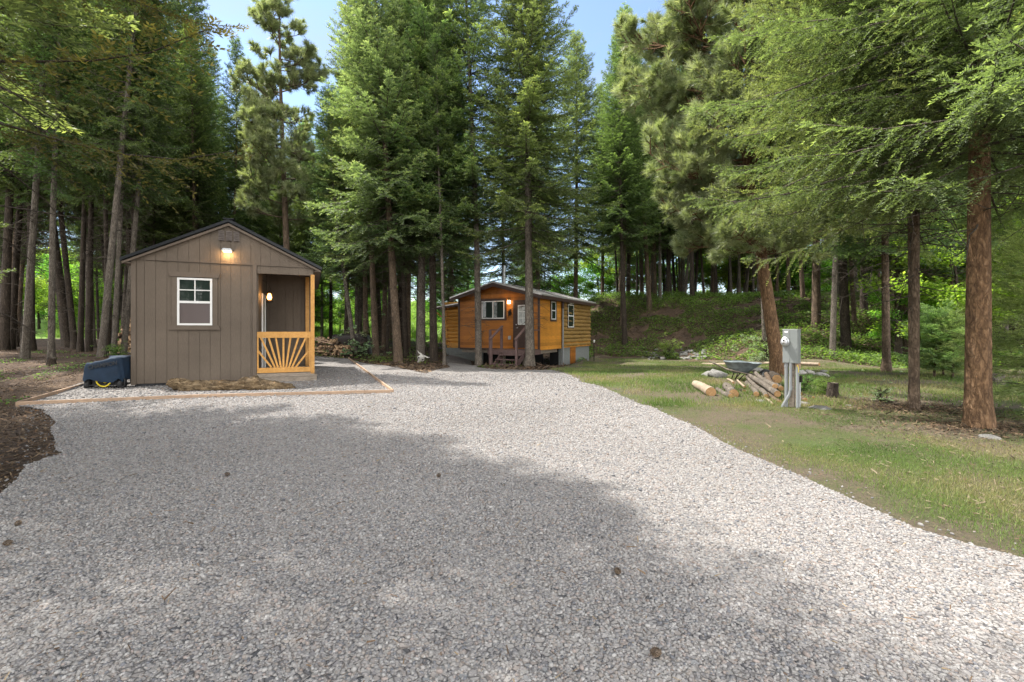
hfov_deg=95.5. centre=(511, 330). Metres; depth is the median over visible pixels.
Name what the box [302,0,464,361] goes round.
fir tree
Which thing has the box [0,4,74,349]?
fir tree
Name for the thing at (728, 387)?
log
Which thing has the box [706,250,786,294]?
leafy tree
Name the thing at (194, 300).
window
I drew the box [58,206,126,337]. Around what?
fir tree
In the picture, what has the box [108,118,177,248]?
fir tree
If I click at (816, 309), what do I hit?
fir tree
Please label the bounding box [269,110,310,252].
fir tree
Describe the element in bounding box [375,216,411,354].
fir tree
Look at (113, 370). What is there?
covered generator
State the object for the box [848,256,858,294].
fir tree
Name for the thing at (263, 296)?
door
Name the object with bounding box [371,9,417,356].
fir tree
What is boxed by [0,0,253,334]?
fir tree
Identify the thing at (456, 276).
fir tree
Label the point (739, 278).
fir tree
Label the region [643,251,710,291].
leafy tree
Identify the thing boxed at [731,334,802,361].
bush
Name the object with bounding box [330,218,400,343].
fir tree
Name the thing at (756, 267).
fir tree
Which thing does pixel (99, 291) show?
leafy tree
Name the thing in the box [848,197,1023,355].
leafy tree
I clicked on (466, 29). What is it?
fir tree
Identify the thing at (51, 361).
tree stump
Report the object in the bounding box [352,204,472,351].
fir tree
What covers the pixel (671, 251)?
fir tree
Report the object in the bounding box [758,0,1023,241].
fir tree
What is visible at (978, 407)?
fir tree
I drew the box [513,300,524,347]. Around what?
door
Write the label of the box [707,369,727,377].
rock
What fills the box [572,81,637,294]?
fir tree
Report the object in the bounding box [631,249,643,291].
fir tree
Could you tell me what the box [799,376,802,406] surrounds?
water tap pipe
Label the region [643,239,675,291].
fir tree
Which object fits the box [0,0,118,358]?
fir tree
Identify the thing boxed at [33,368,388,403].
gravel pebbles
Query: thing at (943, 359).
fir sapling
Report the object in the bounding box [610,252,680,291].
leafy tree
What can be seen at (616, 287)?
fir tree
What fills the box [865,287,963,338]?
leafy tree
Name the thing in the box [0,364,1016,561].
gravel pebbles
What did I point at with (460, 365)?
gravel driveway
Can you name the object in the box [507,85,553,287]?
fir tree
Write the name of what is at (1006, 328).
fir tree
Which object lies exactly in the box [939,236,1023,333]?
leafy tree
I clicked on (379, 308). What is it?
fir tree
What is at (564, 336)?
log cabin
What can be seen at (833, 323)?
fir tree
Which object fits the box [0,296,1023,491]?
ground
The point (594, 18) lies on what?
sky
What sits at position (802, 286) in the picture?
fir tree
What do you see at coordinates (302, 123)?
fir tree
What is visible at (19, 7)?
fir tree
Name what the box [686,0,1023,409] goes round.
fir tree
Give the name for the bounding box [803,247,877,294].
leafy tree
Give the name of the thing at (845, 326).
fir tree
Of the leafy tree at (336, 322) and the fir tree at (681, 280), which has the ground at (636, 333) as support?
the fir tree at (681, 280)
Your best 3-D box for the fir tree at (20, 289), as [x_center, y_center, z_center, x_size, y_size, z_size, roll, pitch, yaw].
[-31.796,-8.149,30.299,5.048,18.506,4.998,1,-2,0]
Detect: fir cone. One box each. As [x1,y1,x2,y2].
[2,539,13,545]
[614,567,620,573]
[649,646,661,656]
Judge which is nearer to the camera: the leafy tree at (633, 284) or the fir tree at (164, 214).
the fir tree at (164, 214)
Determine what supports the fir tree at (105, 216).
on the ground at (636, 333)
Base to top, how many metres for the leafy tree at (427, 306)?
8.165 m
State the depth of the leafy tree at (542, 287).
40.48 m
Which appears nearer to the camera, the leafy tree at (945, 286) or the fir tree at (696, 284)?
the leafy tree at (945, 286)
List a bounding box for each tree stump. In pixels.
[46,357,56,364]
[826,382,839,397]
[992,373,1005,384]
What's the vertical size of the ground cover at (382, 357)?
1.342 m
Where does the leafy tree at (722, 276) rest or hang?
on the ground at (636, 333)
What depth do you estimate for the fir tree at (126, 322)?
16.61 m
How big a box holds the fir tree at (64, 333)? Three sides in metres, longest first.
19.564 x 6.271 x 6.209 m
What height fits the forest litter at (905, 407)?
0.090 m
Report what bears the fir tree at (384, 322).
on the ground at (636, 333)
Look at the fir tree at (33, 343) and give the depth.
18.72 m
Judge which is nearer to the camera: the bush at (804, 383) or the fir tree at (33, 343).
the bush at (804, 383)
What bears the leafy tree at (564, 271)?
on the ground at (636, 333)
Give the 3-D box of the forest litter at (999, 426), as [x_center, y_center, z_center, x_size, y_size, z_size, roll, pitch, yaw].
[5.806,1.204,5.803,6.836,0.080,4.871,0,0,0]
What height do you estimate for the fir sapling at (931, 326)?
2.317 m
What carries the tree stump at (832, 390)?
on the lawn at (764, 437)
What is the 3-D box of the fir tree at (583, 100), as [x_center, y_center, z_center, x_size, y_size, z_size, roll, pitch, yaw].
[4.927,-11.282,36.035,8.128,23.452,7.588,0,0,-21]
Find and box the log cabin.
[437,266,596,365]
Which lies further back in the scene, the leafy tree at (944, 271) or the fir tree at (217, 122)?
the fir tree at (217, 122)
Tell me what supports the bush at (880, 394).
on the lawn at (764, 437)
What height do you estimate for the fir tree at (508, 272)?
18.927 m
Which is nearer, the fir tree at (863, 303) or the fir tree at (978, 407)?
the fir tree at (978, 407)
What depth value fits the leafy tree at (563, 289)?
39.86 m
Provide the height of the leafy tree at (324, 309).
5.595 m
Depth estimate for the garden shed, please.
10.68 m
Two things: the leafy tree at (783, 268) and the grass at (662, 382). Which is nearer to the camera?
the grass at (662, 382)
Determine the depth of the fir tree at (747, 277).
46.40 m
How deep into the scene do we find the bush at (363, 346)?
20.29 m
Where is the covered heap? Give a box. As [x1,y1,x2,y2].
[331,334,371,355]
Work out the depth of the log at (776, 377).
9.95 m
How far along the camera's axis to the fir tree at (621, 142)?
30.81 m
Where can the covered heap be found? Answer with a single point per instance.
(344, 338)
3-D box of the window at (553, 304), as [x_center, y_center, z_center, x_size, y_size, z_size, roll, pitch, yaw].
[1.894,-0.920,21.173,0.030,1.000,0.700,0,0,29]
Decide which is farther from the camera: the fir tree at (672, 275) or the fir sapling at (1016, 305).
the fir tree at (672, 275)
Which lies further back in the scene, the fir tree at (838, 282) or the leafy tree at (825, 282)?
the leafy tree at (825, 282)
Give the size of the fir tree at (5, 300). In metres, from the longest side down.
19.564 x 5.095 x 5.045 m
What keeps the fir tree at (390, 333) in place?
on the ground at (636, 333)
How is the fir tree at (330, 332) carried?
on the ground at (636, 333)
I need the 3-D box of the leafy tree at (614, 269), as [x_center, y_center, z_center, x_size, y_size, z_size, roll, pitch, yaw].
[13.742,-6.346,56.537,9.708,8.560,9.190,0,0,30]
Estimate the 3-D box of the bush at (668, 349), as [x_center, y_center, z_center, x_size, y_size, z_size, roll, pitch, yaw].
[9.225,0.961,27.334,2.404,1.852,2.017,0,0,-36]
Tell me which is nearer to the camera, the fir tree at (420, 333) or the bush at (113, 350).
the bush at (113, 350)
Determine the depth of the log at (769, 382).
9.71 m
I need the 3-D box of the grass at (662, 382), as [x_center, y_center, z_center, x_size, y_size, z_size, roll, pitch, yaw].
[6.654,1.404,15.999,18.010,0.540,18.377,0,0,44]
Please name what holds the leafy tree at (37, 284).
on the meadow
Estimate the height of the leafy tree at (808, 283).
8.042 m
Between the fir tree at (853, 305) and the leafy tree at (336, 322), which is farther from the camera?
the leafy tree at (336, 322)
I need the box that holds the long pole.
[705,362,819,365]
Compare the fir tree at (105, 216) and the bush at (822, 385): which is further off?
the fir tree at (105, 216)
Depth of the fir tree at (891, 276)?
29.44 m
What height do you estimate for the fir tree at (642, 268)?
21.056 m
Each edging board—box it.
[15,390,391,406]
[17,383,83,401]
[348,357,393,391]
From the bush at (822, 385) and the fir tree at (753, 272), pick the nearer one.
the bush at (822, 385)
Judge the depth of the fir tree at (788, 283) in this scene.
39.79 m
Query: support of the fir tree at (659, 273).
on the ground at (636, 333)
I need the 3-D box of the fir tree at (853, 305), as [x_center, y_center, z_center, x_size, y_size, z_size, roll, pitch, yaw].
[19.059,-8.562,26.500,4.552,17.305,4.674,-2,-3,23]
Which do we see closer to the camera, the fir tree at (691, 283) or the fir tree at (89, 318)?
the fir tree at (89, 318)
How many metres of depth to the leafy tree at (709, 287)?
58.32 m
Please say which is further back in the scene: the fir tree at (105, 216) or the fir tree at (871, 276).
the fir tree at (871, 276)
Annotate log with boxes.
[166,375,295,390]
[692,380,716,395]
[715,387,732,397]
[722,382,738,396]
[745,375,762,393]
[745,381,758,396]
[748,374,780,396]
[752,370,777,388]
[759,387,768,397]
[763,372,774,381]
[767,391,780,401]
[768,371,781,382]
[776,383,783,390]
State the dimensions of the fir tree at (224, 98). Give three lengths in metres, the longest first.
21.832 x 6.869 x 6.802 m
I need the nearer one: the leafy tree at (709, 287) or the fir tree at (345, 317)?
the fir tree at (345, 317)
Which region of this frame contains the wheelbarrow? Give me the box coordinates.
[709,360,769,380]
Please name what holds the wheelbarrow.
on the lawn at (764, 437)
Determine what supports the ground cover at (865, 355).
on the ground at (636, 333)
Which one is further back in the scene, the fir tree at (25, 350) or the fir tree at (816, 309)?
the fir tree at (816, 309)
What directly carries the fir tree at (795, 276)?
on the ground at (636, 333)
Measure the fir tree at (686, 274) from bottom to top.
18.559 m
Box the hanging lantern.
[263,280,272,301]
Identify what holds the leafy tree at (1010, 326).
on the ground at (636, 333)
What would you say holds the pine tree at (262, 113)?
on the ground at (636, 333)
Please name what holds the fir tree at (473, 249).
on the ground at (636, 333)
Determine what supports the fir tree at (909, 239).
on the lawn at (764, 437)
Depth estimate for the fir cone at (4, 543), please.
2.63 m
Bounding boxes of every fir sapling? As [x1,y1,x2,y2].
[891,300,964,376]
[920,307,997,377]
[920,321,962,375]
[938,222,1023,415]
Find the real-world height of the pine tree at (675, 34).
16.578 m
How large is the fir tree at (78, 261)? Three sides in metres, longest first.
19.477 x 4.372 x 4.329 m
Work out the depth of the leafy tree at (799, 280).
53.75 m
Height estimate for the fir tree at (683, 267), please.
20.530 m
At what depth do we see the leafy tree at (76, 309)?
47.25 m
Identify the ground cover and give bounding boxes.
[0,350,94,403]
[315,336,521,367]
[577,290,1023,368]
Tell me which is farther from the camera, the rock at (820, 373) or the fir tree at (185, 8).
the fir tree at (185, 8)
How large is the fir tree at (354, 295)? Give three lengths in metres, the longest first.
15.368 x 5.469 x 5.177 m
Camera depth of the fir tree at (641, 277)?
41.15 m
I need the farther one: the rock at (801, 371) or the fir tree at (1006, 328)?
the fir tree at (1006, 328)
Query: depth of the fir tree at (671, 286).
41.48 m
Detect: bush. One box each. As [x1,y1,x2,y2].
[90,339,128,357]
[324,310,391,357]
[334,318,383,348]
[653,331,693,357]
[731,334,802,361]
[795,368,834,392]
[808,371,843,395]
[849,368,931,406]
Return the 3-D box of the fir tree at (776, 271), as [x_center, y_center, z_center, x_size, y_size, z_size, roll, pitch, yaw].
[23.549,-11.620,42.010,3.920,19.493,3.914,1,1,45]
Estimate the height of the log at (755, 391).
0.161 m
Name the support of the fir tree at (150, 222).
on the ground at (636, 333)
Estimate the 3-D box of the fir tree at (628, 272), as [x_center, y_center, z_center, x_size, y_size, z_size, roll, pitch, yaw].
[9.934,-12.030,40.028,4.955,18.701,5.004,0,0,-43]
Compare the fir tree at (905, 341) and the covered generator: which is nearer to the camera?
the covered generator
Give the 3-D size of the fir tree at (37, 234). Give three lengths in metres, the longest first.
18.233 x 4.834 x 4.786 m
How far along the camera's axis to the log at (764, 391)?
8.64 m
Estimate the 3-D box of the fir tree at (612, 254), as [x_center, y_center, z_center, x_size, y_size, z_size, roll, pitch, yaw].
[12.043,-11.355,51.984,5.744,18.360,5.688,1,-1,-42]
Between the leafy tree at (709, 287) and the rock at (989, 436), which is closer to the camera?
the rock at (989, 436)
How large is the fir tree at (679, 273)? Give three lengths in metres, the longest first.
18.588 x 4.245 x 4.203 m
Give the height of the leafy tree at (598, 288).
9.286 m
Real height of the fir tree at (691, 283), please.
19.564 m
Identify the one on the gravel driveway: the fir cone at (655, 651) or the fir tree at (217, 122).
the fir cone at (655, 651)
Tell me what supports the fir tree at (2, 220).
on the ground at (636, 333)
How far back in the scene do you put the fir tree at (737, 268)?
48.62 m
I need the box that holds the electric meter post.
[780,329,800,408]
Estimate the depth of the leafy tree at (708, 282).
51.77 m
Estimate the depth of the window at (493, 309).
21.09 m
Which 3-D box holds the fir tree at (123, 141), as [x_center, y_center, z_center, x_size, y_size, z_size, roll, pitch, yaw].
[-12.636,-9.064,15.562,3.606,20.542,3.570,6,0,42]
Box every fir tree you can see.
[0,0,113,358]
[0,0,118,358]
[0,0,140,289]
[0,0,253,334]
[0,3,79,350]
[0,3,79,350]
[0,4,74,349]
[0,11,103,347]
[0,50,111,348]
[0,160,57,346]
[0,160,80,328]
[0,204,79,342]
[0,207,47,238]
[0,216,40,286]
[0,222,15,282]
[13,2,152,347]
[20,217,60,339]
[35,0,132,351]
[40,10,127,351]
[44,212,101,324]
[57,0,151,352]
[57,212,122,328]
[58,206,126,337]
[61,0,193,357]
[68,227,101,290]
[69,253,123,329]
[70,236,137,340]
[70,246,102,338]
[72,0,174,354]
[79,1,183,331]
[79,62,172,295]
[83,0,196,353]
[93,257,123,320]
[94,203,150,330]
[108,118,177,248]
[122,58,180,251]
[122,87,176,254]
[125,73,187,252]
[145,0,238,235]
[146,0,226,223]
[156,18,237,238]
[169,47,233,222]
[173,71,237,226]
[204,34,269,232]
[213,94,234,216]
[216,122,278,238]
[233,149,277,240]
[258,174,315,311]
[261,144,278,239]
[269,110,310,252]
[280,122,334,287]
[288,177,335,337]
[296,84,381,351]
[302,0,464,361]
[302,46,410,334]
[306,128,344,338]
[307,80,368,333]
[310,0,427,357]
[312,125,333,335]
[320,225,362,333]
[322,201,377,333]
[323,29,439,350]
[327,225,387,333]
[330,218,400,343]
[338,280,387,326]
[352,0,498,360]
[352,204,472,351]
[354,0,501,362]
[368,269,382,344]
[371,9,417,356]
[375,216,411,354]
[380,276,398,339]
[387,257,417,348]
[398,259,427,335]
[406,84,502,305]
[407,0,466,365]
[417,0,535,365]
[427,231,468,311]
[450,0,621,366]
[459,133,489,290]
[465,80,548,287]
[498,54,579,295]
[506,223,544,288]
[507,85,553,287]
[538,28,632,297]
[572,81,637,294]
[584,29,664,345]
[586,2,671,327]
[596,194,632,283]
[604,122,620,292]
[604,241,638,292]
[609,49,676,309]
[609,167,650,293]
[612,236,652,286]
[613,67,697,295]
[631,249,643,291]
[634,229,648,293]
[636,236,649,292]
[640,71,682,297]
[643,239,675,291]
[643,241,665,293]
[648,215,685,292]
[649,63,701,296]
[658,68,713,296]
[662,247,677,287]
[663,241,677,293]
[665,237,698,292]
[672,209,695,290]
[672,247,685,292]
[673,218,701,295]
[679,0,1023,429]
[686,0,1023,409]
[687,247,702,291]
[694,242,711,294]
[694,248,706,282]
[700,155,731,292]
[702,249,721,292]
[704,255,721,292]
[718,252,748,293]
[722,135,741,292]
[726,253,745,292]
[727,126,748,293]
[729,13,789,346]
[731,258,755,291]
[734,252,756,292]
[741,0,1023,403]
[741,243,754,294]
[744,143,758,290]
[751,144,778,291]
[757,150,831,328]
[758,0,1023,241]
[768,250,803,291]
[770,252,779,293]
[771,170,807,298]
[776,255,798,293]
[783,189,871,351]
[784,241,812,291]
[787,38,1022,371]
[790,181,866,357]
[806,240,877,326]
[827,260,849,296]
[832,150,966,354]
[841,138,961,361]
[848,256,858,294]
[855,259,878,313]
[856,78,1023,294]
[858,261,877,292]
[889,257,893,297]
[952,77,1023,337]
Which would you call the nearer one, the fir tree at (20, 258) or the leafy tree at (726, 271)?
the fir tree at (20, 258)
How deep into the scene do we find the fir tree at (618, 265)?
48.53 m
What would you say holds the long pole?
on the lawn at (764, 437)
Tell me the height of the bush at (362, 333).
2.079 m
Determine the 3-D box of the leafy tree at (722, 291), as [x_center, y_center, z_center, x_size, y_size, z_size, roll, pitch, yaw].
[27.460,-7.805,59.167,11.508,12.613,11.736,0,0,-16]
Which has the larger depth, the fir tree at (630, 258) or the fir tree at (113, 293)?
the fir tree at (630, 258)
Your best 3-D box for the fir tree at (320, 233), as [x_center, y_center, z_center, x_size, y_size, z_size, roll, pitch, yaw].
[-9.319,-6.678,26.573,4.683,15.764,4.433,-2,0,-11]
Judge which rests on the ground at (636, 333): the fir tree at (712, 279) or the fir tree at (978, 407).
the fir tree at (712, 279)
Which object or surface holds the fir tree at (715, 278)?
on the ground at (636, 333)
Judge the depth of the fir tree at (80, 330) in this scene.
18.39 m
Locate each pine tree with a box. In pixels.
[227,0,342,249]
[609,0,890,374]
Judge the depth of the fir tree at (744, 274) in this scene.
50.17 m
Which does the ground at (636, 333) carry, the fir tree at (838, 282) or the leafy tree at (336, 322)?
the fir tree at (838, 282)
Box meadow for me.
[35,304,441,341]
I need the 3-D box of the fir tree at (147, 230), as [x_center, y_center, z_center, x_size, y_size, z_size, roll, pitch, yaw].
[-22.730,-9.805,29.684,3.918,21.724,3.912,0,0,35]
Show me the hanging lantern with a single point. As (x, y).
(269, 296)
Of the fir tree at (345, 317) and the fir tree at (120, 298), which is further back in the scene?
the fir tree at (120, 298)
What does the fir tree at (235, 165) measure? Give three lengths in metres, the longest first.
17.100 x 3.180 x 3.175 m
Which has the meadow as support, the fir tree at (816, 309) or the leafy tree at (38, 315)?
the leafy tree at (38, 315)
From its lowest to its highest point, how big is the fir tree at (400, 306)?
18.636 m
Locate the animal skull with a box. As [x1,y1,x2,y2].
[417,350,429,362]
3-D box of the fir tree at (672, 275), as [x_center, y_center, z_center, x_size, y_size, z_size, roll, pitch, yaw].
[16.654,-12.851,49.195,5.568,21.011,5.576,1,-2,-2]
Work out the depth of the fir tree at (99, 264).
32.52 m
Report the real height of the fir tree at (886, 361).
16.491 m
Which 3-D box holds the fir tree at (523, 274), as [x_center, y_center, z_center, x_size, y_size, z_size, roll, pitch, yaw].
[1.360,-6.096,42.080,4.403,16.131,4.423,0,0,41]
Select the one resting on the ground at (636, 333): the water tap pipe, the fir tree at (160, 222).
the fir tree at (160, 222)
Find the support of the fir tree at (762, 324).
on the ground at (636, 333)
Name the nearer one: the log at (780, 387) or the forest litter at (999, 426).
the forest litter at (999, 426)
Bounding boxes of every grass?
[550,358,1023,406]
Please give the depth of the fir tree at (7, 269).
12.79 m
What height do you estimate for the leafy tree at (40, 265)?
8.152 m
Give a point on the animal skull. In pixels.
(420, 357)
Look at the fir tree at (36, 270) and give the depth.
37.37 m
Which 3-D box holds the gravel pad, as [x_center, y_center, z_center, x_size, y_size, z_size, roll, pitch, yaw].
[-8.837,0.977,13.105,8.797,0.479,12.380,0,0,-23]
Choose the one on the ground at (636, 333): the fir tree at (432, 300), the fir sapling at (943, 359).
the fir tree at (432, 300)
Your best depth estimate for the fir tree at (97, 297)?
41.26 m
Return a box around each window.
[168,271,220,329]
[481,298,505,320]
[550,300,556,321]
[567,303,573,327]
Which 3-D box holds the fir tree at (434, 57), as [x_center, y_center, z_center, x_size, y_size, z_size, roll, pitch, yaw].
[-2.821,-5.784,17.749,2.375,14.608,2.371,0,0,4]
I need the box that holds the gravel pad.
[35,353,387,404]
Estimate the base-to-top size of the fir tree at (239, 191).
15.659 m
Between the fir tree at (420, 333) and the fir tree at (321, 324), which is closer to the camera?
the fir tree at (420, 333)
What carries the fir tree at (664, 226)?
on the ground at (636, 333)
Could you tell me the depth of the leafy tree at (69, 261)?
56.79 m
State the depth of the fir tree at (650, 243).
33.05 m
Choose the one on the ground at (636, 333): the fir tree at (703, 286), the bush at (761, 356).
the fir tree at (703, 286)
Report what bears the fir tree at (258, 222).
on the ground at (636, 333)
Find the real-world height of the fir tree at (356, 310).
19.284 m
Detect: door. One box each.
[262,293,265,367]
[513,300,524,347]
[783,330,797,362]
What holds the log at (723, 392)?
on the lawn at (764, 437)
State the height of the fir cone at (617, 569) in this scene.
0.032 m
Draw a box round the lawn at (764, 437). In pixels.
[547,355,1023,557]
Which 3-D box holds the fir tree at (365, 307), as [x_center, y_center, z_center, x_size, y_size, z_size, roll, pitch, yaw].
[-7.634,-7.116,23.884,5.514,17.665,5.974,0,0,-15]
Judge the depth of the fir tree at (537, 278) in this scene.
32.71 m
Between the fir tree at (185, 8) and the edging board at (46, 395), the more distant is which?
the fir tree at (185, 8)
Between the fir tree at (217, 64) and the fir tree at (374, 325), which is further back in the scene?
the fir tree at (217, 64)
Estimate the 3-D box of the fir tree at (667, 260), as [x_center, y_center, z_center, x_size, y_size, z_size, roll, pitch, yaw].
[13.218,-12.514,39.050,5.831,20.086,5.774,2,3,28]
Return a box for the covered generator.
[82,355,130,387]
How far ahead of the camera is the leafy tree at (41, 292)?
49.64 m
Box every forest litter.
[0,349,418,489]
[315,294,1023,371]
[690,400,1023,463]
[718,393,1023,428]
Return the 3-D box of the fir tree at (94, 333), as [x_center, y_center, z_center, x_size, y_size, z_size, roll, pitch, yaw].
[-20.518,-7.950,22.451,5.281,18.169,5.229,-2,-1,-39]
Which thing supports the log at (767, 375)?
on the log
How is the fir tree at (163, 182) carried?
on the ground at (636, 333)
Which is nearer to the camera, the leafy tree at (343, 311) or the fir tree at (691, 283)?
the fir tree at (691, 283)
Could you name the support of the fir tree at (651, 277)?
on the ground at (636, 333)
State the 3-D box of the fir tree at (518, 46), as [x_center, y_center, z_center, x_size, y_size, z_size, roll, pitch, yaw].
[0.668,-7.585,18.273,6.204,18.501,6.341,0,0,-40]
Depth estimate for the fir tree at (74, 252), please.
34.16 m
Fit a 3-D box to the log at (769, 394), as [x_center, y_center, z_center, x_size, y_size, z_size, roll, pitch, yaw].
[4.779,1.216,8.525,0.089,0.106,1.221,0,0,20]
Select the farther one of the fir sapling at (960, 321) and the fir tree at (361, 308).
the fir tree at (361, 308)
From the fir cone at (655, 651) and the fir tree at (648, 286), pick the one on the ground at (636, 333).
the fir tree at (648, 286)
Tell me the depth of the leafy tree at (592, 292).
56.36 m
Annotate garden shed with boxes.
[119,218,321,385]
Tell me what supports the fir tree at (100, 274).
on the ground at (636, 333)
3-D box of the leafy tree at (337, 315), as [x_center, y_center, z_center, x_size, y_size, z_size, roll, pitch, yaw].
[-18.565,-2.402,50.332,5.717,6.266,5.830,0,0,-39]
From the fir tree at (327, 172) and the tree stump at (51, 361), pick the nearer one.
the tree stump at (51, 361)
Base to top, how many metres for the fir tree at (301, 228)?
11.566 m
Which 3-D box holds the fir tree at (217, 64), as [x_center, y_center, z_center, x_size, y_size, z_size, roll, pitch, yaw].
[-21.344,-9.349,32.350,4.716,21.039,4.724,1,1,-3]
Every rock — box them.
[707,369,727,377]
[795,369,807,374]
[807,405,831,409]
[813,372,828,375]
[979,434,1002,439]
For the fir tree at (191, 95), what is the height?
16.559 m
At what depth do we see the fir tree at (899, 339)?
19.62 m
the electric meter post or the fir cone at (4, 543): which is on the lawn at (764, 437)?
the electric meter post
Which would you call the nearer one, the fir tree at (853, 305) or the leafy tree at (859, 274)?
the fir tree at (853, 305)
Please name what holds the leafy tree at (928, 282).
on the ground at (636, 333)
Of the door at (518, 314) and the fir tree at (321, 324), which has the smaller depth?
the door at (518, 314)
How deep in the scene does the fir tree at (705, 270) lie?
48.06 m
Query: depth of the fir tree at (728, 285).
46.11 m
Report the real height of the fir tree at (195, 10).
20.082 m
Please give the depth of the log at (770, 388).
8.94 m
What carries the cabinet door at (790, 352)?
in the electric meter post
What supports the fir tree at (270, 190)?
on the ground at (636, 333)
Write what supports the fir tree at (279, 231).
on the ground at (636, 333)
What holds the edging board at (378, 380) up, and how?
on the ground at (636, 333)
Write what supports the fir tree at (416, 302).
on the ground at (636, 333)
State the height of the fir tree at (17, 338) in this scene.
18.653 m
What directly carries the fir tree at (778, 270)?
on the ground at (636, 333)
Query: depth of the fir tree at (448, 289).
36.72 m
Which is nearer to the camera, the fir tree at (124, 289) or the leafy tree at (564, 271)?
the fir tree at (124, 289)
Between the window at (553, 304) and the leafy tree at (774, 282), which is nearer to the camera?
the window at (553, 304)
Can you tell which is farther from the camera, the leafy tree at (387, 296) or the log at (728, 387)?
the leafy tree at (387, 296)
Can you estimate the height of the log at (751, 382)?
0.190 m
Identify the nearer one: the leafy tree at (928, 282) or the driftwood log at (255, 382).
the driftwood log at (255, 382)
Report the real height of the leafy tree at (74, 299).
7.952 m
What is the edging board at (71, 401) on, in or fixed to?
on the ground at (636, 333)
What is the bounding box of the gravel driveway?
[0,355,1023,681]
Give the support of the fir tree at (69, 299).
on the ground at (636, 333)
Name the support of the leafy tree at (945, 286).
on the ground at (636, 333)
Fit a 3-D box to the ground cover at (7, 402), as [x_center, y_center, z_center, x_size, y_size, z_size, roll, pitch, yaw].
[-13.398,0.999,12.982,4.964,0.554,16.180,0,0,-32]
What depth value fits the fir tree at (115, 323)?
16.41 m
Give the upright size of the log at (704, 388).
0.227 m
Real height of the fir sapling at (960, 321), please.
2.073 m
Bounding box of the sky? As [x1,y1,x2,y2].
[26,0,880,301]
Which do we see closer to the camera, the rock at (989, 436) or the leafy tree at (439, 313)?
the rock at (989, 436)
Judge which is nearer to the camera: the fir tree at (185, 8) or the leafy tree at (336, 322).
the fir tree at (185, 8)
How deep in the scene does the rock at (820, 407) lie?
7.30 m
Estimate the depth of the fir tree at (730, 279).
41.92 m
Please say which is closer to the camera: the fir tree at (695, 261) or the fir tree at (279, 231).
the fir tree at (279, 231)
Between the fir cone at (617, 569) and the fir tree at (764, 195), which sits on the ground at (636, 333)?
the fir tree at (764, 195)
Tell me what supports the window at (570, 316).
in the log cabin
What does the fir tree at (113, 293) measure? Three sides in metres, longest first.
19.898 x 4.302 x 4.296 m
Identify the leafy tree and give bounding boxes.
[23,254,76,328]
[23,277,47,313]
[24,266,102,310]
[25,260,103,322]
[41,248,93,306]
[43,279,122,319]
[68,246,123,319]
[69,262,122,323]
[315,275,344,326]
[315,285,341,324]
[323,280,354,330]
[335,284,387,337]
[353,276,416,317]
[411,261,483,322]
[415,278,469,335]
[507,254,587,297]
[521,275,589,297]
[542,271,585,294]
[563,244,615,299]
[579,249,657,290]
[579,262,618,296]
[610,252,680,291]
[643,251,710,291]
[677,248,755,288]
[685,251,736,293]
[700,264,773,293]
[703,255,785,294]
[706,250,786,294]
[717,243,812,293]
[727,258,785,292]
[769,249,858,292]
[771,262,847,292]
[791,259,848,292]
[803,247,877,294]
[847,259,881,290]
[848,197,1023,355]
[850,204,1021,336]
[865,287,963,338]
[892,274,1004,318]
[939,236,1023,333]
[945,256,1023,329]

